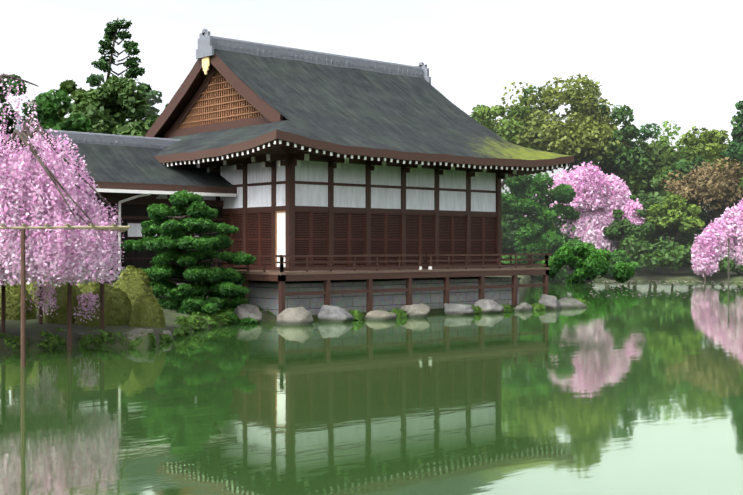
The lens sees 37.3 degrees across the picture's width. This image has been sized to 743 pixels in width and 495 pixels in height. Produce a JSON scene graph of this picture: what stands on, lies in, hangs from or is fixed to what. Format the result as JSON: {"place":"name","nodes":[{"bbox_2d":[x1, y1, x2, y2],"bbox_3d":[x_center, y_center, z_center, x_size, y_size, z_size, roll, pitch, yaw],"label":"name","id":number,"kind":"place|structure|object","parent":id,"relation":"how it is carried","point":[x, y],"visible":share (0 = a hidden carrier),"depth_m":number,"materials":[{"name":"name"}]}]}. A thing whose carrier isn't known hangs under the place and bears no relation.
{"place":"outdoors","nodes":[
{"label":"outdoors","id":0,"kind":"place"},
{"bbox_2d":[53,280,206,298],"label":"wing foundation wall","id":1,"kind":"structure","parent":0,"point":[106,282],"depth_m":45.27,"materials":[{"name":"grey stone"}]},
{"bbox_2d":[44,142,233,186],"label":"wing roof","id":2,"kind":"structure","parent":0,"point":[113,163],"depth_m":44.67,"materials":[{"name":"grey tile"}]},
{"bbox_2d":[14,119,180,148],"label":"wing ridge tiles","id":3,"kind":"object","parent":2,"relation":"on","point":[115,140],"visible":0.56,"depth_m":45.55,"materials":[{"name":"grey tile"}]},
{"bbox_2d":[92,189,159,197],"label":"wing soffit boards","id":4,"kind":"object","parent":2,"relation":"attached to","point":[108,194],"depth_m":49.53,"materials":[{"name":"brown wood"}]},
{"bbox_2d":[90,181,236,193],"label":"roof fascia","id":5,"kind":"structure","parent":2,"relation":"attached to","point":[153,187],"depth_m":43.59,"materials":[{"name":"wood"}]},
{"bbox_2d":[96,188,235,270],"bbox_3d":[-8.752,-0.406,43.710,7.350,3.650,1.115,0,0,-41],"label":"gutter","id":6,"kind":"object","parent":5,"relation":"attached to","point":[141,193],"visible":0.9,"depth_m":43.30,"materials":[{"name":"white metal"}]},
{"bbox_2d":[96,203,222,270],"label":"wall","id":7,"kind":"structure","parent":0,"point":[134,209],"depth_m":44.03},
{"bbox_2d":[0,280,742,494],"bbox_3d":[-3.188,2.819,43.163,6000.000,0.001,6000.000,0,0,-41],"label":"pond water","id":8,"kind":"structure","parent":0,"point":[633,390],"depth_m":19.64,"materials":[{"name":"green liquid"}]},
{"bbox_2d":[276,306,312,324],"bbox_3d":[-2.825,2.734,40.412,1.108,1.163,1.036,0,0,33],"label":"foot stone","id":9,"kind":"object","parent":8,"relation":"in","point":[302,315],"visible":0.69,"depth_m":40.16,"materials":[{"name":"grey stone"}]},
{"bbox_2d":[318,305,353,321],"bbox_3d":[-1.385,2.732,41.948,1.282,1.097,0.813,0,0,21],"label":"foot stone","id":10,"kind":"object","parent":8,"relation":"in","point":[327,313],"visible":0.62,"depth_m":41.66,"materials":[{"name":"grey stone"}]},
{"bbox_2d":[362,310,396,319],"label":"rock","id":11,"kind":"object","parent":8,"relation":"in","point":[379,315],"visible":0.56,"depth_m":42.79,"materials":[{"name":"grey stone"}]},
{"bbox_2d":[400,303,429,317],"bbox_3d":[1.762,2.851,44.812,1.418,1.098,0.967,-8,-5,32],"label":"rock","id":12,"kind":"object","parent":8,"relation":"in","point":[421,310],"visible":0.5,"depth_m":44.45,"materials":[{"name":"grey stone"}]},
{"bbox_2d":[444,303,474,314],"bbox_3d":[3.667,2.844,46.188,1.209,1.012,0.864,0,0,-26],"label":"rock","id":13,"kind":"object","parent":8,"relation":"in","point":[458,309],"visible":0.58,"depth_m":45.93,"materials":[{"name":"grey stone"}]},
{"bbox_2d":[474,299,503,312],"bbox_3d":[5.037,2.716,47.508,1.517,0.947,0.934,-3,8,-20],"label":"rock","id":14,"kind":"object","parent":8,"relation":"in","point":[489,305],"visible":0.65,"depth_m":47.29,"materials":[{"name":"grey stone"}]},
{"bbox_2d":[513,302,531,310],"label":"rock","id":15,"kind":"object","parent":8,"relation":"in","point":[523,306],"visible":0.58,"depth_m":48.81,"materials":[{"name":"grey stone"}]},
{"bbox_2d":[538,294,561,309],"bbox_3d":[8.271,2.763,50.597,0.947,1.238,1.258,0,0,-41],"label":"rock","id":16,"kind":"object","parent":8,"relation":"in","point":[550,302],"visible":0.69,"depth_m":50.28,"materials":[{"name":"grey stone"}]},
{"bbox_2d":[558,297,586,307],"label":"rock","id":17,"kind":"object","parent":8,"relation":"in","point":[565,302],"visible":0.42,"depth_m":51.48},
{"bbox_2d":[588,281,742,297],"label":"floating petals","id":18,"kind":"object","parent":8,"relation":"on","point":[663,283],"visible":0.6,"depth_m":76.46,"materials":[{"name":"pink plant"}]},
{"bbox_2d":[704,238,729,281],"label":"cherry posts","id":19,"kind":"object","parent":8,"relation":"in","point":[728,263],"depth_m":89.70,"materials":[{"name":"brown wood"}]},
{"bbox_2d":[0,255,742,353],"bbox_3d":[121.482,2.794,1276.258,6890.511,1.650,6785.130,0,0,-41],"label":"terrain","id":20,"kind":"structure","parent":0,"point":[34,327],"depth_m":33.90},
{"bbox_2d":[0,74,43,276],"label":"tree","id":21,"kind":"object","parent":20,"relation":"on","point":[38,110],"depth_m":61.10,"materials":[{"name":"green plant"}]},
{"bbox_2d":[1,229,103,366],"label":"trellis posts","id":22,"kind":"object","parent":20,"relation":"on","point":[23,322],"visible":0.52,"depth_m":29.98,"materials":[{"name":"brown wood"}]},
{"bbox_2d":[0,223,129,231],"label":"bamboo trellis","id":23,"kind":"object","parent":22,"relation":"on","point":[114,227],"visible":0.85,"depth_m":26.25,"materials":[{"name":"beige wood"}]},
{"bbox_2d":[21,88,91,131],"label":"tree","id":24,"kind":"object","parent":20,"relation":"on","point":[49,104],"visible":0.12,"depth_m":71.39,"materials":[{"name":"green plant"}]},
{"bbox_2d":[0,112,124,286],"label":"cherry tree","id":25,"kind":"object","parent":20,"relation":"on","point":[30,195],"depth_m":28.36,"materials":[{"name":"pink plant"}]},
{"bbox_2d":[0,73,37,275],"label":"cherry blossoms","id":26,"kind":"object","parent":25,"relation":"attached to","point":[15,101],"depth_m":30.10,"materials":[{"name":"pink plant"}]},
{"bbox_2d":[26,283,58,316],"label":"hanging blossoms","id":27,"kind":"object","parent":25,"relation":"attached to","point":[51,301],"visible":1,"depth_m":33.16,"materials":[{"name":"pink plant"}]},
{"bbox_2d":[74,292,99,322],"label":"hanging blossoms","id":28,"kind":"object","parent":25,"relation":"part of","point":[91,298],"visible":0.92,"depth_m":33.41,"materials":[{"name":"pink plant"}]},
{"bbox_2d":[57,80,87,123],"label":"tree","id":29,"kind":"object","parent":20,"relation":"on","point":[69,86],"visible":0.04,"depth_m":78.67,"materials":[{"name":"green plant"}]},
{"bbox_2d":[0,265,165,328],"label":"bushes","id":30,"kind":"object","parent":20,"relation":"on","point":[148,311],"visible":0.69,"depth_m":34.22,"materials":[{"name":"green plant"}]},
{"bbox_2d":[67,73,129,122],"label":"tree","id":31,"kind":"object","parent":20,"relation":"on","point":[100,77],"depth_m":90.78,"materials":[{"name":"green plant"}]},
{"bbox_2d":[81,297,128,325],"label":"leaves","id":32,"kind":"object","parent":20,"relation":"on","point":[110,315],"depth_m":33.87,"materials":[{"name":"green plant"}]},
{"bbox_2d":[62,74,157,136],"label":"tree","id":33,"kind":"object","parent":20,"relation":"on","point":[111,104],"visible":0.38,"depth_m":76.62,"materials":[{"name":"green plant"}]},
{"bbox_2d":[86,17,152,91],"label":"tall conifer","id":34,"kind":"object","parent":20,"relation":"on","point":[102,63],"depth_m":80.70,"materials":[{"name":"green plant"}]},
{"bbox_2d":[124,328,153,340],"bbox_3d":[-6.727,2.772,31.605,0.885,0.875,1.207,0,0,16],"label":"shore rock","id":35,"kind":"object","parent":20,"relation":"on","point":[136,332],"visible":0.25,"depth_m":31.44,"materials":[{"name":"grey stone"}]},
{"bbox_2d":[143,89,161,116],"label":"tree","id":36,"kind":"object","parent":20,"relation":"on","point":[151,94],"depth_m":87.92,"materials":[{"name":"green plant"}]},
{"bbox_2d":[142,103,167,120],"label":"tree","id":37,"kind":"object","parent":20,"relation":"on","point":[156,116],"visible":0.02,"depth_m":82.32,"materials":[{"name":"green plant"}]},
{"bbox_2d":[89,196,223,276],"bbox_3d":[-10.599,-0.406,46.010,7.400,3.150,5.150,0,0,-41],"label":"wooden wall frame","id":38,"kind":"object","parent":20,"relation":"on","point":[147,201],"visible":0.15,"depth_m":44.03,"materials":[{"name":"brown wood"}]},
{"bbox_2d":[106,223,198,236],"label":"wing panels","id":39,"kind":"object","parent":38,"relation":"attached to","point":[134,229],"visible":0.04,"depth_m":43.95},
{"bbox_2d":[163,330,171,335],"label":"shore rock","id":40,"kind":"object","parent":20,"relation":"on","point":[168,332],"visible":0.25,"depth_m":33.16,"materials":[{"name":"grey stone"}]},
{"bbox_2d":[120,190,257,323],"bbox_3d":[-6.645,0.520,41.268,4.881,5.300,5.446,0,0,-41],"label":"garden pine","id":41,"kind":"object","parent":20,"relation":"on","point":[161,271],"depth_m":40.53,"materials":[{"name":"green plant"}]},
{"bbox_2d":[234,304,261,322],"bbox_3d":[-4.691,2.688,41.401,1.043,1.143,1.251,0,0,-40],"label":"foot stone","id":42,"kind":"object","parent":20,"relation":"on","point":[247,310],"visible":0.48,"depth_m":41.20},
{"bbox_2d":[0,298,589,351],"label":"shore ground cover","id":43,"kind":"object","parent":20,"relation":"on","point":[184,323],"visible":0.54,"depth_m":34.68,"materials":[{"name":"green plant"}]},
{"bbox_2d":[150,270,548,313],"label":"veranda posts","id":44,"kind":"object","parent":20,"relation":"on","point":[369,290],"visible":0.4,"depth_m":44.57,"materials":[{"name":"brown wood"}]},
{"bbox_2d":[236,267,549,274],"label":"veranda deck","id":45,"kind":"structure","parent":44,"relation":"on","point":[268,272],"depth_m":44.22,"materials":[{"name":"brown wood"}]},
{"bbox_2d":[275,211,284,266],"bbox_3d":[-3.543,-0.341,43.516,0.070,2.220,0.780,0,0,-41],"label":"door frame","id":46,"kind":"object","parent":45,"relation":"on","point":[276,212],"visible":0.5,"depth_m":43.74,"materials":[{"name":"brown wood"}]},
{"bbox_2d":[277,212,284,266],"bbox_3d":[-3.525,-0.306,43.532,0.060,2.150,0.640,0,0,-41],"label":"panel","id":47,"kind":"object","parent":46,"relation":"in","point":[280,233],"depth_m":43.58,"materials":[{"name":"white paper"}]},
{"bbox_2d":[167,154,501,270],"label":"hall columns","id":48,"kind":"structure","parent":45,"relation":"on","point":[289,208],"depth_m":45.65,"materials":[{"name":"brown wood"}]},
{"bbox_2d":[156,160,495,211],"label":"wall panels","id":49,"kind":"object","parent":48,"relation":"attached to","point":[317,195],"visible":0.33,"depth_m":46.06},
{"bbox_2d":[200,154,513,178],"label":"hall brackets","id":50,"kind":"object","parent":48,"relation":"on","point":[282,158],"visible":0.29,"depth_m":45.16,"materials":[{"name":"brown wood"}]},
{"bbox_2d":[196,154,515,179],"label":"hall bracket ends","id":51,"kind":"object","parent":50,"relation":"attached to","point":[306,158],"visible":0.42,"depth_m":44.92,"materials":[{"name":"wood"}]},
{"bbox_2d":[222,211,495,266],"bbox_3d":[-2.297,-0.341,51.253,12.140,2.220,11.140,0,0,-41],"label":"lattice shutters","id":52,"kind":"object","parent":48,"relation":"attached to","point":[349,239],"visible":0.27,"depth_m":46.08,"materials":[{"name":"brown wood"}]},
{"bbox_2d":[154,129,573,166],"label":"eave fascia","id":53,"kind":"structure","parent":48,"relation":"on","point":[294,138],"depth_m":43.49,"materials":[{"name":"brown wood"}]},
{"bbox_2d":[144,49,572,159],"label":"roof","id":54,"kind":"structure","parent":53,"relation":"on","point":[344,106],"depth_m":47.51,"materials":[{"name":"grey tile"}]},
{"bbox_2d":[162,65,262,136],"bbox_3d":[-2.297,-6.894,51.253,11.140,3.510,11.000,0,0,-41],"label":"gable backing","id":55,"kind":"object","parent":54,"relation":"attached to","point":[174,121],"visible":0.02,"depth_m":49.09,"materials":[{"name":"brown wood"}]},
{"bbox_2d":[177,70,261,128],"bbox_3d":[-2.291,-6.730,51.246,11.420,2.682,7.550,0,0,-41],"label":"gable lattice","id":56,"kind":"object","parent":55,"relation":"attached to","point":[208,107],"visible":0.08,"depth_m":47.62,"materials":[{"name":"brown wood"}]},
{"bbox_2d":[145,53,290,137],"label":"gable boards","id":57,"kind":"object","parent":54,"relation":"attached to","point":[163,122],"visible":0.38,"depth_m":48.04,"materials":[{"name":"brown wood"}]},
{"bbox_2d":[202,56,209,74],"bbox_3d":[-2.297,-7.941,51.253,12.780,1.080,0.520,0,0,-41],"label":"gable ornament","id":58,"kind":"object","parent":57,"relation":"attached to","point":[205,63],"visible":0.33,"depth_m":47.03,"materials":[{"name":"gold metal"}]},
{"bbox_2d":[196,29,430,83],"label":"ridge tiles","id":59,"kind":"object","parent":54,"relation":"on","point":[208,44],"visible":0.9,"depth_m":50.23,"materials":[{"name":"grey tile"}]},
{"bbox_2d":[164,141,568,177],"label":"rafters","id":60,"kind":"object","parent":48,"relation":"on","point":[278,148],"visible":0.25,"depth_m":42.91,"materials":[{"name":"brown wood"}]},
{"bbox_2d":[163,140,569,177],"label":"rafter ends","id":61,"kind":"object","parent":60,"relation":"on","point":[338,155],"visible":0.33,"depth_m":43.70,"materials":[{"name":"white"}]},
{"bbox_2d":[174,138,573,166],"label":"eave soffit","id":62,"kind":"structure","parent":60,"relation":"on","point":[272,141],"depth_m":41.41,"materials":[{"name":"wood"}]},
{"bbox_2d":[202,253,551,271],"bbox_3d":[-2.281,0.594,51.234,15.800,0.650,14.750,0,0,-41],"label":"veranda railing","id":63,"kind":"object","parent":45,"relation":"on","point":[399,267],"visible":0.69,"depth_m":44.70,"materials":[{"name":"brown wood"}]},
{"bbox_2d":[280,265,547,271],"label":"veranda rail fittings","id":64,"kind":"object","parent":63,"relation":"attached to","point":[420,268],"visible":0.5,"depth_m":45.57,"materials":[{"name":"metal"}]},
{"bbox_2d":[205,276,520,314],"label":"foundation wall","id":65,"kind":"structure","parent":20,"relation":"on","point":[263,295],"depth_m":45.55,"materials":[{"name":"stone"}]},
{"bbox_2d":[469,115,496,126],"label":"tree","id":66,"kind":"object","parent":20,"relation":"on","point":[486,121],"depth_m":123.78,"materials":[{"name":"green plant"}]},
{"bbox_2d":[471,103,544,186],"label":"tree","id":67,"kind":"object","parent":20,"relation":"on","point":[483,113],"depth_m":115.90,"materials":[{"name":"green plant"}]},
{"bbox_2d":[492,85,546,217],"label":"tree","id":68,"kind":"object","parent":20,"relation":"on","point":[528,90],"depth_m":128.79,"materials":[{"name":"green plant"}]},
{"bbox_2d":[502,213,583,258],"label":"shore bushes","id":69,"kind":"object","parent":20,"relation":"on","point":[508,240],"depth_m":94.98,"materials":[{"name":"green plant"}]},
{"bbox_2d":[489,73,626,177],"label":"tree","id":70,"kind":"object","parent":20,"relation":"on","point":[588,125],"depth_m":115.10,"materials":[{"name":"green plant"}]},
{"bbox_2d":[502,172,641,283],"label":"pines","id":71,"kind":"object","parent":20,"relation":"on","point":[593,263],"depth_m":87.64,"materials":[{"name":"green plant"}]},
{"bbox_2d":[533,161,646,254],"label":"cherry tree","id":72,"kind":"object","parent":20,"relation":"on","point":[597,200],"depth_m":98.56,"materials":[{"name":"pink plant"}]},
{"bbox_2d":[567,104,656,258],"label":"tree","id":73,"kind":"object","parent":20,"relation":"on","point":[625,159],"depth_m":114.72,"materials":[{"name":"green plant"}]},
{"bbox_2d":[502,169,725,238],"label":"tree","id":74,"kind":"object","parent":20,"relation":"on","point":[705,219],"depth_m":133.47,"materials":[{"name":"green plant"}]},
{"bbox_2d":[601,207,655,251],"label":"tree","id":75,"kind":"object","parent":20,"relation":"on","point":[625,228],"depth_m":97.37,"materials":[{"name":"green plant"}]},
{"bbox_2d":[597,123,660,175],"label":"tree","id":76,"kind":"object","parent":20,"relation":"on","point":[645,132],"depth_m":124.83,"materials":[{"name":"green plant"}]},
{"bbox_2d":[609,139,707,194],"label":"tree","id":77,"kind":"object","parent":20,"relation":"on","point":[662,157],"depth_m":115.94,"materials":[{"name":"green plant"}]},
{"bbox_2d":[630,173,700,267],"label":"tree","id":78,"kind":"object","parent":20,"relation":"on","point":[647,200],"depth_m":105.56,"materials":[{"name":"green plant"}]},
{"bbox_2d":[645,193,704,271],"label":"tree","id":79,"kind":"object","parent":20,"relation":"on","point":[671,212],"depth_m":99.15,"materials":[{"name":"green plant"}]},
{"bbox_2d":[609,235,742,275],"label":"shore bushes","id":80,"kind":"object","parent":20,"relation":"on","point":[647,254],"depth_m":93.79,"materials":[{"name":"green plant"}]},
{"bbox_2d":[643,223,709,246],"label":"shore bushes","id":81,"kind":"object","parent":20,"relation":"on","point":[673,234],"depth_m":101.46,"materials":[{"name":"green plant"}]},
{"bbox_2d":[651,120,709,234],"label":"tree","id":82,"kind":"object","parent":20,"relation":"on","point":[663,137],"depth_m":129.99,"materials":[{"name":"green plant"}]},
{"bbox_2d":[653,157,715,236],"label":"tree","id":83,"kind":"object","parent":20,"relation":"on","point":[684,167],"depth_m":109.81,"materials":[{"name":"green plant"}]},
{"bbox_2d":[651,125,742,223],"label":"tree","id":84,"kind":"object","parent":20,"relation":"on","point":[714,148],"depth_m":116.67,"materials":[{"name":"green plant"}]},
{"bbox_2d":[660,157,742,220],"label":"tree","id":85,"kind":"object","parent":20,"relation":"on","point":[715,186],"depth_m":102.68,"materials":[{"name":"brown plant"}]},
{"bbox_2d":[690,198,742,276],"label":"cherry tree","id":86,"kind":"object","parent":20,"relation":"on","point":[709,248],"depth_m":91.88,"materials":[{"name":"pink plant"}]},
{"bbox_2d":[710,115,737,160],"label":"tree","id":87,"kind":"object","parent":20,"relation":"on","point":[732,123],"depth_m":125.12,"materials":[{"name":"green plant"}]},
{"bbox_2d":[721,100,742,162],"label":"tree","id":88,"kind":"object","parent":20,"relation":"on","point":[733,150],"depth_m":103.23,"materials":[{"name":"green plant"}]},
{"bbox_2d":[0,0,742,225],"label":"sky","id":89,"kind":"structure","parent":0,"point":[679,61],"materials":[{"name":"white"}]}
]}

